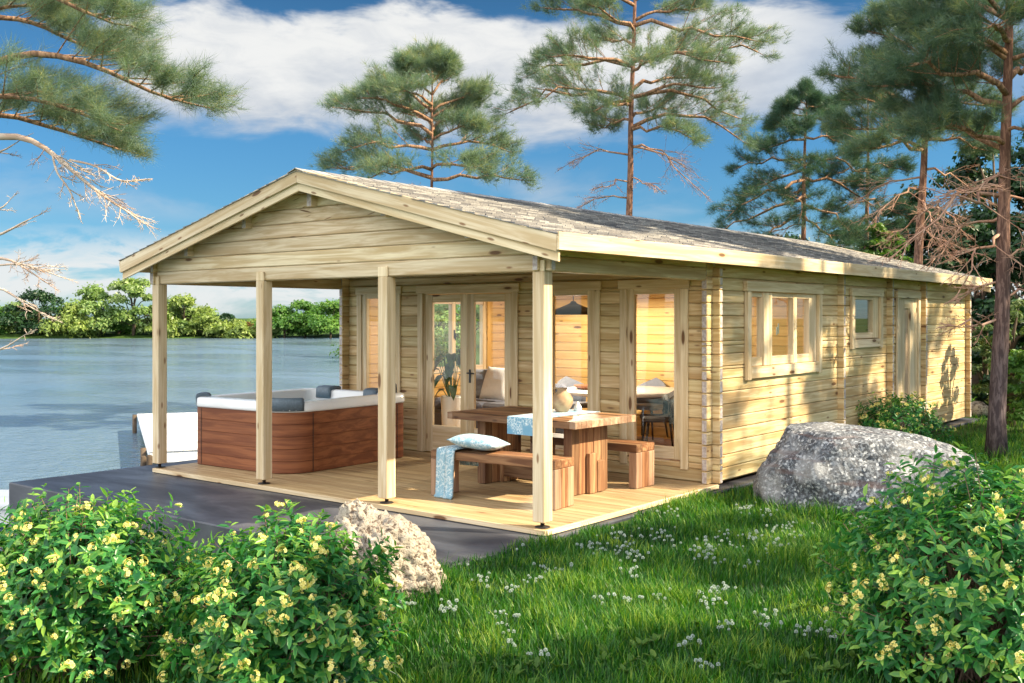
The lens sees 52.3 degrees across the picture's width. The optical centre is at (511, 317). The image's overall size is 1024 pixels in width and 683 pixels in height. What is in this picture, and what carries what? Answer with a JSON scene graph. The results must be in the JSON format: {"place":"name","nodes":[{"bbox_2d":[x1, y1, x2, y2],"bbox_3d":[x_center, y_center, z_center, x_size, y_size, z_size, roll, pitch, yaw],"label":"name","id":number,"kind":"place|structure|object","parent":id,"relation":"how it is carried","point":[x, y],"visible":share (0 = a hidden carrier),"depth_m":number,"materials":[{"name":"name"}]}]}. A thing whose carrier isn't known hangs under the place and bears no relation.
{"place":"outdoors","nodes":[
{"label":"outdoors","id":0,"kind":"place"},
{"bbox_2d":[0,338,339,550],"bbox_3d":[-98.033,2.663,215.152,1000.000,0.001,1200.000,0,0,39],"label":"lake water","id":1,"kind":"structure","parent":0,"point":[70,406],"depth_m":40.78,"materials":[{"name":"blue liquid"}]},
{"bbox_2d":[0,490,8,523],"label":"jetty","id":2,"kind":"object","parent":1,"relation":"in","point":[4,493],"depth_m":12.68,"materials":[{"name":"white"}]},
{"bbox_2d":[140,456,146,465],"bbox_3d":[-5.760,2.965,16.300,0.083,1.596,0.083,0,0,-42],"label":"mooring post","id":3,"kind":"object","parent":1,"relation":"in","point":[143,460],"visible":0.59,"depth_m":16.27,"materials":[{"name":"brown wood"}]},
{"bbox_2d":[146,455,152,464],"bbox_3d":[-5.736,2.970,16.500,0.083,1.586,0.083,0,0,-42],"label":"mooring post","id":4,"kind":"object","parent":1,"relation":"in","point":[149,459],"visible":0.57,"depth_m":16.46,"materials":[{"name":"brown wood"}]},
{"bbox_2d":[132,412,197,461],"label":"jetty","id":5,"kind":"object","parent":1,"relation":"in","point":[181,432],"visible":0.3,"depth_m":20.15,"materials":[{"name":"wood"}]},
{"bbox_2d":[9,418,977,569],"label":"pavement","id":6,"kind":"structure","parent":0,"point":[208,507],"depth_m":10.10,"materials":[{"name":"concrete"}]},
{"bbox_2d":[118,168,991,534],"bbox_3d":[1.945,0.165,15.407,6.413,3.285,13.101,0,0,39],"label":"log cabin","id":7,"kind":"object","parent":6,"relation":"on","point":[748,346],"visible":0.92,"depth_m":11.70,"materials":[{"name":"brown wood"}]},
{"bbox_2d":[196,383,404,473],"bbox_3d":[-2.602,1.287,12.894,1.773,0.943,2.044,0,0,36],"label":"hot tub","id":8,"kind":"object","parent":7,"relation":"on","point":[322,427],"visible":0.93,"depth_m":12.18,"materials":[{"name":"brown wood"}]},
{"bbox_2d":[355,286,401,391],"bbox_3d":[-1.805,0.613,14.221,0.880,2.060,0.083,0,0,39],"label":"window","id":9,"kind":"structure","parent":7,"relation":"in","point":[363,294],"depth_m":14.37,"materials":[{"name":"brown wood"}]},
{"bbox_2d":[425,294,466,450],"bbox_3d":[-0.842,0.727,13.471,0.725,2.048,0.042,0,0,39],"label":"door","id":10,"kind":"structure","parent":7,"relation":"in","point":[436,436],"depth_m":13.56,"materials":[{"name":"brown wood"}]},
{"bbox_2d":[434,348,459,426],"bbox_3d":[-0.837,1.085,13.972,0.681,1.334,0.751,0,0,39],"label":"potted plant","id":11,"kind":"object","parent":7,"relation":"on","point":[449,402],"visible":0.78,"depth_m":13.86,"materials":[{"name":"green plant"}]},
{"bbox_2d":[428,293,491,379],"bbox_3d":[-0.923,0.278,16.315,0.125,1.370,1.820,0,0,39],"label":"window","id":12,"kind":"structure","parent":7,"relation":"in","point":[451,305],"depth_m":16.86,"materials":[{"name":"brown wood"}]},
{"bbox_2d":[466,293,510,433],"bbox_3d":[-0.295,0.727,12.988,0.725,2.048,0.115,0,0,39],"label":"door","id":13,"kind":"structure","parent":7,"relation":"in","point":[472,299],"depth_m":13.16,"materials":[{"name":"brown wood"}]},
{"bbox_2d":[434,384,566,433],"bbox_3d":[-0.204,1.342,14.848,1.900,0.820,0.855,0,0,39],"label":"sofa","id":14,"kind":"object","parent":7,"relation":"on","point":[485,403],"visible":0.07,"depth_m":14.78,"materials":[{"name":"grey fabric"}]},
{"bbox_2d":[476,369,486,397],"bbox_3d":[-0.529,0.963,15.194,0.460,0.460,0.176,0,-20,27],"label":"cushion","id":15,"kind":"object","parent":14,"relation":"on","point":[480,375],"visible":0.25,"depth_m":15.10,"materials":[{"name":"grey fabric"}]},
{"bbox_2d":[479,366,504,400],"bbox_3d":[-0.226,0.943,14.900,0.520,0.500,0.187,0,-22,45],"label":"cushion","id":16,"kind":"object","parent":14,"relation":"on","point":[493,386],"visible":0.77,"depth_m":14.82,"materials":[{"name":"white fabric"}]},
{"bbox_2d":[431,448,573,509],"bbox_3d":[-0.110,1.534,10.046,1.445,0.449,0.338,0,0,34],"label":"bench","id":17,"kind":"object","parent":7,"relation":"on","point":[562,481],"visible":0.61,"depth_m":9.77,"materials":[{"name":"brown wood"}]},
{"bbox_2d":[434,445,478,499],"bbox_3d":[-0.552,1.517,10.324,0.227,0.502,0.479,0,0,34],"label":"throw blanket","id":18,"kind":"object","parent":17,"relation":"on","point":[444,487],"visible":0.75,"depth_m":10.18,"materials":[{"name":"blue fabric"}]},
{"bbox_2d":[447,434,509,450],"bbox_3d":[-0.326,1.218,10.193,0.520,0.145,0.360,6,0,25],"label":"pillow","id":19,"kind":"object","parent":17,"relation":"on","point":[480,442],"visible":1,"depth_m":10.07,"materials":[{"name":"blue fabric"}]},
{"bbox_2d":[447,406,635,495],"bbox_3d":[0.292,1.381,10.903,1.716,0.757,1.018,0,0,41],"label":"dining table","id":20,"kind":"object","parent":7,"relation":"on","point":[585,441],"visible":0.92,"depth_m":10.58,"materials":[{"name":"brown wood"}]},
{"bbox_2d":[507,409,597,435],"bbox_3d":[0.443,1.083,10.771,0.400,0.176,1.040,0,0,41],"label":"table runner","id":21,"kind":"object","parent":20,"relation":"on","point":[522,424],"visible":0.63,"depth_m":10.46,"materials":[{"name":"blue fabric"}]},
{"bbox_2d":[552,387,572,411],"bbox_3d":[0.527,0.866,10.971,0.234,0.260,0.234,0,0,6],"label":"clay jug","id":22,"kind":"object","parent":21,"relation":"on","point":[562,399],"visible":0.98,"depth_m":10.90,"materials":[{"name":"beige ceramic"}]},
{"bbox_2d":[573,401,581,410],"bbox_3d":[0.698,0.946,11.090,0.092,0.108,0.092,0,0,39],"label":"vase","id":23,"kind":"object","parent":21,"relation":"on","point":[577,406],"visible":1,"depth_m":11.06,"materials":[{"name":"white ceramic"}]},
{"bbox_2d":[555,296,586,314],"bbox_3d":[0.857,-0.647,14.573,0.800,1.220,0.800,0,0,39],"label":"pendant lamp","id":24,"kind":"object","parent":7,"relation":"hanging from","point":[573,307],"visible":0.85,"depth_m":14.33,"materials":[{"name":"black metal"}]},
{"bbox_2d":[557,376,586,409],"bbox_3d":[0.925,1.317,15.489,0.526,0.862,0.499,0,0,-26],"label":"dining chair","id":25,"kind":"object","parent":7,"relation":"on","point":[569,382],"visible":0.16,"depth_m":15.68,"materials":[{"name":"fabric"}]},
{"bbox_2d":[552,281,601,448],"bbox_3d":[0.687,0.613,12.230,0.900,2.060,0.083,0,0,39],"label":"window","id":26,"kind":"structure","parent":7,"relation":"in","point":[592,289],"depth_m":12.03,"materials":[{"name":"brown wood"}]},
{"bbox_2d":[530,433,653,488],"bbox_3d":[0.848,1.534,11.278,1.415,0.449,0.338,0,0,41],"label":"bench","id":27,"kind":"object","parent":7,"relation":"on","point":[641,464],"visible":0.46,"depth_m":10.82,"materials":[{"name":"brown wood"}]},
{"bbox_2d":[555,436,679,460],"bbox_3d":[1.599,1.750,13.980,2.600,0.006,2.400,0,0,39],"label":"rug","id":28,"kind":"object","parent":7,"relation":"on","point":[662,441],"depth_m":14.68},
{"bbox_2d":[567,386,673,440],"bbox_3d":[1.544,1.377,14.472,1.800,0.750,1.800,0,0,39],"label":"round table","id":29,"kind":"object","parent":28,"relation":"on","point":[650,391],"visible":0.14,"depth_m":14.10,"materials":[{"name":"white"}]},
{"bbox_2d":[574,384,586,389],"bbox_3d":[1.107,0.973,14.565,0.500,0.052,0.500,0,0,39],"label":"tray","id":30,"kind":"object","parent":29,"relation":"on","point":[581,386],"visible":0.3,"depth_m":14.45,"materials":[{"name":"metal"}]},
{"bbox_2d":[637,378,667,439],"bbox_3d":[1.977,1.317,15.175,0.526,0.862,0.499,0,0,39],"label":"dining chair","id":31,"kind":"object","parent":28,"relation":"on","point":[651,405],"visible":0.58,"depth_m":15.27,"materials":[{"name":"grey fabric"}]},
{"bbox_2d":[639,391,673,445],"bbox_3d":[1.915,1.317,13.423,0.499,0.862,0.526,0,0,1],"label":"dining chair","id":32,"kind":"object","parent":28,"relation":"on","point":[667,416],"visible":0.55,"depth_m":13.23,"materials":[{"name":"grey fabric"}]},
{"bbox_2d":[618,279,689,469],"bbox_3d":[1.574,0.613,11.522,0.910,2.060,0.083,0,0,39],"label":"window","id":33,"kind":"structure","parent":7,"relation":"in","point":[628,298],"depth_m":11.43,"materials":[{"name":"brown wood"}]},
{"bbox_2d":[743,281,823,379],"bbox_3d":[3.235,0.148,12.474,0.143,1.110,2.170,0,0,39],"label":"window","id":34,"kind":"structure","parent":7,"relation":"in","point":[812,303],"depth_m":12.37,"materials":[{"name":"brown wood"}]},
{"bbox_2d":[850,288,883,348],"bbox_3d":[4.941,0.018,14.600,0.110,0.830,1.240,0,0,39],"label":"window","id":35,"kind":"structure","parent":7,"relation":"in","point":[875,299],"depth_m":14.73,"materials":[{"name":"brown wood"}]},
{"bbox_2d":[900,300,915,426],"bbox_3d":[6.039,0.743,16.001,0.045,2.015,0.844,0,0,39],"label":"door","id":36,"kind":"structure","parent":7,"relation":"in","point":[907,307],"depth_m":16.11,"materials":[{"name":"brown wood"}]},
{"bbox_2d":[0,318,1023,682],"bbox_3d":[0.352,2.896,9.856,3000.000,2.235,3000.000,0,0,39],"label":"ground","id":37,"kind":"structure","parent":0,"point":[124,334],"depth_m":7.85,"materials":[{"name":"green plant"}]},
{"bbox_2d":[0,300,12,334],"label":"shore tree","id":38,"kind":"object","parent":37,"relation":"on","point":[2,330],"visible":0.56,"depth_m":135.50,"materials":[{"name":"green plant"}]},
{"bbox_2d":[0,301,40,333],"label":"shore tree","id":39,"kind":"object","parent":37,"relation":"on","point":[9,329],"visible":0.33,"depth_m":136.92,"materials":[{"name":"green plant"}]},
{"bbox_2d":[0,286,68,334],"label":"shore tree","id":40,"kind":"object","parent":37,"relation":"on","point":[43,297],"visible":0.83,"depth_m":133.48,"materials":[{"name":"green plant"}]},
{"bbox_2d":[37,314,73,335],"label":"shore tree","id":41,"kind":"object","parent":37,"relation":"on","point":[52,331],"visible":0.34,"depth_m":135.87,"materials":[{"name":"green plant"}]},
{"bbox_2d":[38,298,113,337],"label":"shore tree","id":42,"kind":"object","parent":37,"relation":"on","point":[74,317],"visible":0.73,"depth_m":132.03,"materials":[{"name":"green plant"}]},
{"bbox_2d":[62,281,127,334],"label":"shore tree","id":43,"kind":"object","parent":37,"relation":"on","point":[93,306],"visible":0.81,"depth_m":133.44,"materials":[{"name":"green plant"}]},
{"bbox_2d":[0,482,204,682],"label":"flowering shrub","id":44,"kind":"object","parent":37,"relation":"on","point":[58,613],"visible":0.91,"depth_m":5.12,"materials":[{"name":"green plant"}]},
{"bbox_2d":[100,306,139,333],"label":"shore tree","id":45,"kind":"object","parent":37,"relation":"on","point":[123,328],"visible":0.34,"depth_m":136.55,"materials":[{"name":"green plant"}]},
{"bbox_2d":[0,0,250,349],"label":"pine tree","id":46,"kind":"object","parent":37,"relation":"on","point":[123,48],"visible":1,"depth_m":8.39,"materials":[{"name":"green plant"}]},
{"bbox_2d":[89,277,173,335],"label":"shore tree","id":47,"kind":"object","parent":37,"relation":"on","point":[131,287],"visible":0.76,"depth_m":133.72,"materials":[{"name":"green plant"}]},
{"bbox_2d":[119,304,186,333],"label":"shore tree","id":48,"kind":"object","parent":37,"relation":"on","point":[139,311],"visible":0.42,"depth_m":134.81,"materials":[{"name":"green plant"}]},
{"bbox_2d":[142,317,183,336],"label":"shore tree","id":49,"kind":"object","parent":37,"relation":"on","point":[172,330],"visible":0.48,"depth_m":133.36,"materials":[{"name":"green plant"}]},
{"bbox_2d":[167,292,215,334],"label":"shore tree","id":50,"kind":"object","parent":37,"relation":"on","point":[178,303],"visible":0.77,"depth_m":135.03,"materials":[{"name":"green plant"}]},
{"bbox_2d":[177,306,219,334],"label":"shore tree","id":51,"kind":"object","parent":37,"relation":"on","point":[182,324],"visible":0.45,"depth_m":136.19,"materials":[{"name":"green plant"}]},
{"bbox_2d":[181,316,231,337],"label":"shore tree","id":52,"kind":"object","parent":37,"relation":"on","point":[206,329],"visible":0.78,"depth_m":134.19,"materials":[{"name":"green plant"}]},
{"bbox_2d":[208,312,234,334],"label":"shore tree","id":53,"kind":"object","parent":37,"relation":"on","point":[225,316],"visible":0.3,"depth_m":136.67,"materials":[{"name":"green plant"}]},
{"bbox_2d":[212,318,255,338],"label":"shore tree","id":54,"kind":"object","parent":37,"relation":"on","point":[240,329],"visible":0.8,"depth_m":132.84,"materials":[{"name":"green plant"}]},
{"bbox_2d":[245,322,255,336],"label":"shore tree","id":55,"kind":"object","parent":37,"relation":"on","point":[249,324],"visible":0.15,"depth_m":135.21,"materials":[{"name":"green plant"}]},
{"bbox_2d":[247,318,282,337],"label":"shore tree","id":56,"kind":"object","parent":37,"relation":"on","point":[274,331],"visible":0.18,"depth_m":135.76,"materials":[{"name":"green plant"}]},
{"bbox_2d":[150,499,411,682],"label":"flowering shrub","id":57,"kind":"object","parent":37,"relation":"on","point":[286,618],"visible":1,"depth_m":4.95,"materials":[{"name":"green plant"}]},
{"bbox_2d":[252,304,310,337],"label":"shore tree","id":58,"kind":"object","parent":37,"relation":"on","point":[283,314],"visible":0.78,"depth_m":133.63,"materials":[{"name":"green plant"}]},
{"bbox_2d":[272,299,332,336],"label":"shore tree","id":59,"kind":"object","parent":37,"relation":"on","point":[307,306],"visible":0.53,"depth_m":135.10,"materials":[{"name":"green plant"}]},
{"bbox_2d":[300,299,339,337],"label":"shore tree","id":60,"kind":"object","parent":37,"relation":"on","point":[324,322],"visible":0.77,"depth_m":132.56,"materials":[{"name":"green plant"}]},
{"bbox_2d":[329,344,340,357],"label":"broadleaf tree","id":61,"kind":"object","parent":37,"relation":"on","point":[336,350],"depth_m":69.92,"materials":[{"name":"green plant"}]},
{"bbox_2d":[323,498,446,604],"bbox_3d":[-0.864,1.711,6.958,0.863,0.998,0.764,0,0,0],"label":"boulder","id":62,"kind":"object","parent":37,"relation":"on","point":[358,517],"visible":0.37,"depth_m":6.75,"materials":[{"name":"stone"}]},
{"bbox_2d":[306,33,546,193],"bbox_3d":[-2.073,-2.116,24.862,5.459,9.755,4.579,0,0,-22],"label":"pine tree","id":63,"kind":"object","parent":37,"relation":"on","point":[437,62],"visible":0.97,"depth_m":24.57,"materials":[{"name":"green plant"}]},
{"bbox_2d":[434,304,479,342],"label":"broadleaf tree","id":64,"kind":"object","parent":37,"relation":"on","point":[440,315],"visible":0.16,"depth_m":57.07,"materials":[{"name":"green plant"}]},
{"bbox_2d":[434,304,479,359],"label":"broadleaf tree","id":65,"kind":"object","parent":37,"relation":"on","point":[440,348],"visible":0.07,"depth_m":61.17,"materials":[{"name":"green plant"}]},
{"bbox_2d":[480,0,794,215],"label":"pine tree","id":66,"kind":"object","parent":37,"relation":"on","point":[701,49],"visible":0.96,"depth_m":27.59,"materials":[{"name":"green plant"}]},
{"bbox_2d":[423,574,867,682],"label":"weeds","id":67,"kind":"object","parent":37,"relation":"on","point":[537,663],"visible":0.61,"depth_m":5.56,"materials":[{"name":"green plant"}]},
{"bbox_2d":[400,501,914,667],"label":"clover flowers","id":68,"kind":"object","parent":37,"relation":"on","point":[454,609],"visible":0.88,"depth_m":6.85,"materials":[{"name":"white plant"}]},
{"bbox_2d":[772,231,809,240],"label":"broadleaf tree","id":69,"kind":"object","parent":37,"relation":"on","point":[793,236],"visible":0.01,"depth_m":47.80,"materials":[{"name":"green plant"}]},
{"bbox_2d":[704,74,890,251],"bbox_3d":[9.308,-3.079,33.942,5.347,9.906,6.274,0,0,39],"label":"pine tree","id":70,"kind":"object","parent":37,"relation":"on","point":[781,111],"visible":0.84,"depth_m":33.29,"materials":[{"name":"green plant"}]},
{"bbox_2d":[825,225,870,250],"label":"broadleaf tree","id":71,"kind":"object","parent":37,"relation":"on","point":[847,237],"visible":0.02,"depth_m":45.77,"materials":[{"name":"green plant"}]},
{"bbox_2d":[813,67,928,248],"bbox_3d":[12.229,-3.451,35.867,3.408,10.746,4.995,0,0,39],"label":"pine tree","id":72,"kind":"object","parent":37,"relation":"on","point":[889,165],"visible":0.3,"depth_m":35.63,"materials":[{"name":"green plant"}]},
{"bbox_2d":[753,422,991,518],"bbox_3d":[3.529,1.874,10.249,2.338,1.684,1.706,0,0,0],"label":"boulder","id":73,"kind":"object","parent":37,"relation":"on","point":[839,463],"visible":0.44,"depth_m":9.65,"materials":[{"name":"stone"}]},
{"bbox_2d":[859,222,913,262],"bbox_3d":[11.751,-0.383,33.062,2.312,5.295,2.138,0,0,39],"label":"broadleaf tree","id":74,"kind":"object","parent":37,"relation":"on","point":[880,227],"visible":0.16,"depth_m":32.88,"materials":[{"name":"green plant"}]},
{"bbox_2d":[855,193,947,257],"bbox_3d":[15.142,-1.318,39.874,4.441,7.093,4.938,0,0,39],"label":"broadleaf tree","id":75,"kind":"object","parent":37,"relation":"on","point":[909,229],"visible":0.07,"depth_m":39.25,"materials":[{"name":"green plant"}]},
{"bbox_2d":[855,389,955,444],"bbox_3d":[5.293,1.443,14.464,1.531,0.952,1.451,0,0,-15],"label":"flowering shrub","id":76,"kind":"object","parent":37,"relation":"on","point":[915,418],"visible":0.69,"depth_m":14.12,"materials":[{"name":"green plant"}]},
{"bbox_2d":[806,0,1023,264],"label":"pine tree","id":77,"kind":"object","parent":37,"relation":"on","point":[872,22],"visible":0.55,"depth_m":22.86,"materials":[{"name":"green plant"}]},
{"bbox_2d":[809,441,1023,682],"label":"flowering shrub","id":78,"kind":"object","parent":37,"relation":"on","point":[956,623],"visible":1,"depth_m":5.08,"materials":[{"name":"green plant"}]},
{"bbox_2d":[850,0,1023,459],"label":"pine tree","id":79,"kind":"object","parent":37,"relation":"on","point":[962,61],"visible":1,"depth_m":13.33,"materials":[{"name":"green plant"}]},
{"bbox_2d":[870,162,1014,281],"bbox_3d":[15.674,-1.693,37.797,4.881,7.944,5.593,0,0,4],"label":"broadleaf tree","id":80,"kind":"object","parent":37,"relation":"on","point":[939,179],"visible":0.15,"depth_m":37.23,"materials":[{"name":"green plant"}]},
{"bbox_2d":[923,260,971,289],"bbox_3d":[12.288,0.264,30.036,2.850,4.013,2.875,0,0,39],"label":"broadleaf tree","id":81,"kind":"object","parent":37,"relation":"on","point":[924,263],"depth_m":29.81,"materials":[{"name":"green plant"}]},
{"bbox_2d":[923,218,1023,385],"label":"broadleaf tree","id":82,"kind":"object","parent":37,"relation":"on","point":[981,231],"visible":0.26,"depth_m":27.40,"materials":[{"name":"green plant"}]},
{"bbox_2d":[970,401,987,416],"bbox_3d":[8.693,1.726,19.498,0.429,0.324,0.360,0,0,39],"label":"rock","id":83,"kind":"object","parent":37,"relation":"on","point":[978,408],"visible":0.56,"depth_m":19.36,"materials":[{"name":"stone"}]},
{"bbox_2d":[937,130,1023,298],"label":"broadleaf tree","id":84,"kind":"object","parent":37,"relation":"on","point":[967,162],"visible":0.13,"depth_m":36.36,"materials":[{"name":"green plant"}]},
{"bbox_2d":[971,324,992,387],"bbox_3d":[9.524,1.151,21.016,0.915,2.056,0.902,0,0,39],"label":"sapling","id":85,"kind":"object","parent":37,"relation":"on","point":[984,354],"visible":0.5,"depth_m":20.89,"materials":[{"name":"green plant"}]},
{"bbox_2d":[945,130,1023,299],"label":"broadleaf tree","id":86,"kind":"object","parent":37,"relation":"on","point":[1016,187],"visible":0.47,"depth_m":34.01,"materials":[{"name":"green plant"}]},
{"bbox_2d":[965,211,1023,349],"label":"broadleaf tree","id":87,"kind":"object","parent":37,"relation":"on","point":[991,252],"visible":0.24,"depth_m":26.80,"materials":[{"name":"green plant"}]},
{"bbox_2d":[971,374,1020,404],"bbox_3d":[9.062,1.592,19.537,1.002,1.206,0.946,0,0,39],"label":"bush","id":88,"kind":"object","parent":37,"relation":"on","point":[982,396],"visible":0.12,"depth_m":19.53,"materials":[{"name":"green plant"}]},
{"bbox_2d":[970,296,1023,393],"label":"broadleaf tree","id":89,"kind":"object","parent":37,"relation":"on","point":[987,309],"visible":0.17,"depth_m":23.91,"materials":[{"name":"green plant"}]},
{"bbox_2d":[971,299,1023,426],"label":"sapling","id":90,"kind":"object","parent":37,"relation":"on","point":[1016,315],"visible":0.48,"depth_m":17.40,"materials":[{"name":"green plant"}]},
{"bbox_2d":[1006,349,1023,422],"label":"bush","id":91,"kind":"object","parent":37,"relation":"on","point":[1015,361],"visible":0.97,"depth_m":16.45,"materials":[{"name":"green plant"}]},
{"bbox_2d":[1010,213,1023,295],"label":"broadleaf tree","id":92,"kind":"object","parent":37,"relation":"on","point":[1013,230],"visible":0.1,"depth_m":30.66,"materials":[{"name":"green plant"}]},
{"bbox_2d":[0,0,1023,318],"label":"sky","id":93,"kind":"structure","parent":0,"point":[291,52],"materials":[{"name":"blue"}]}
]}

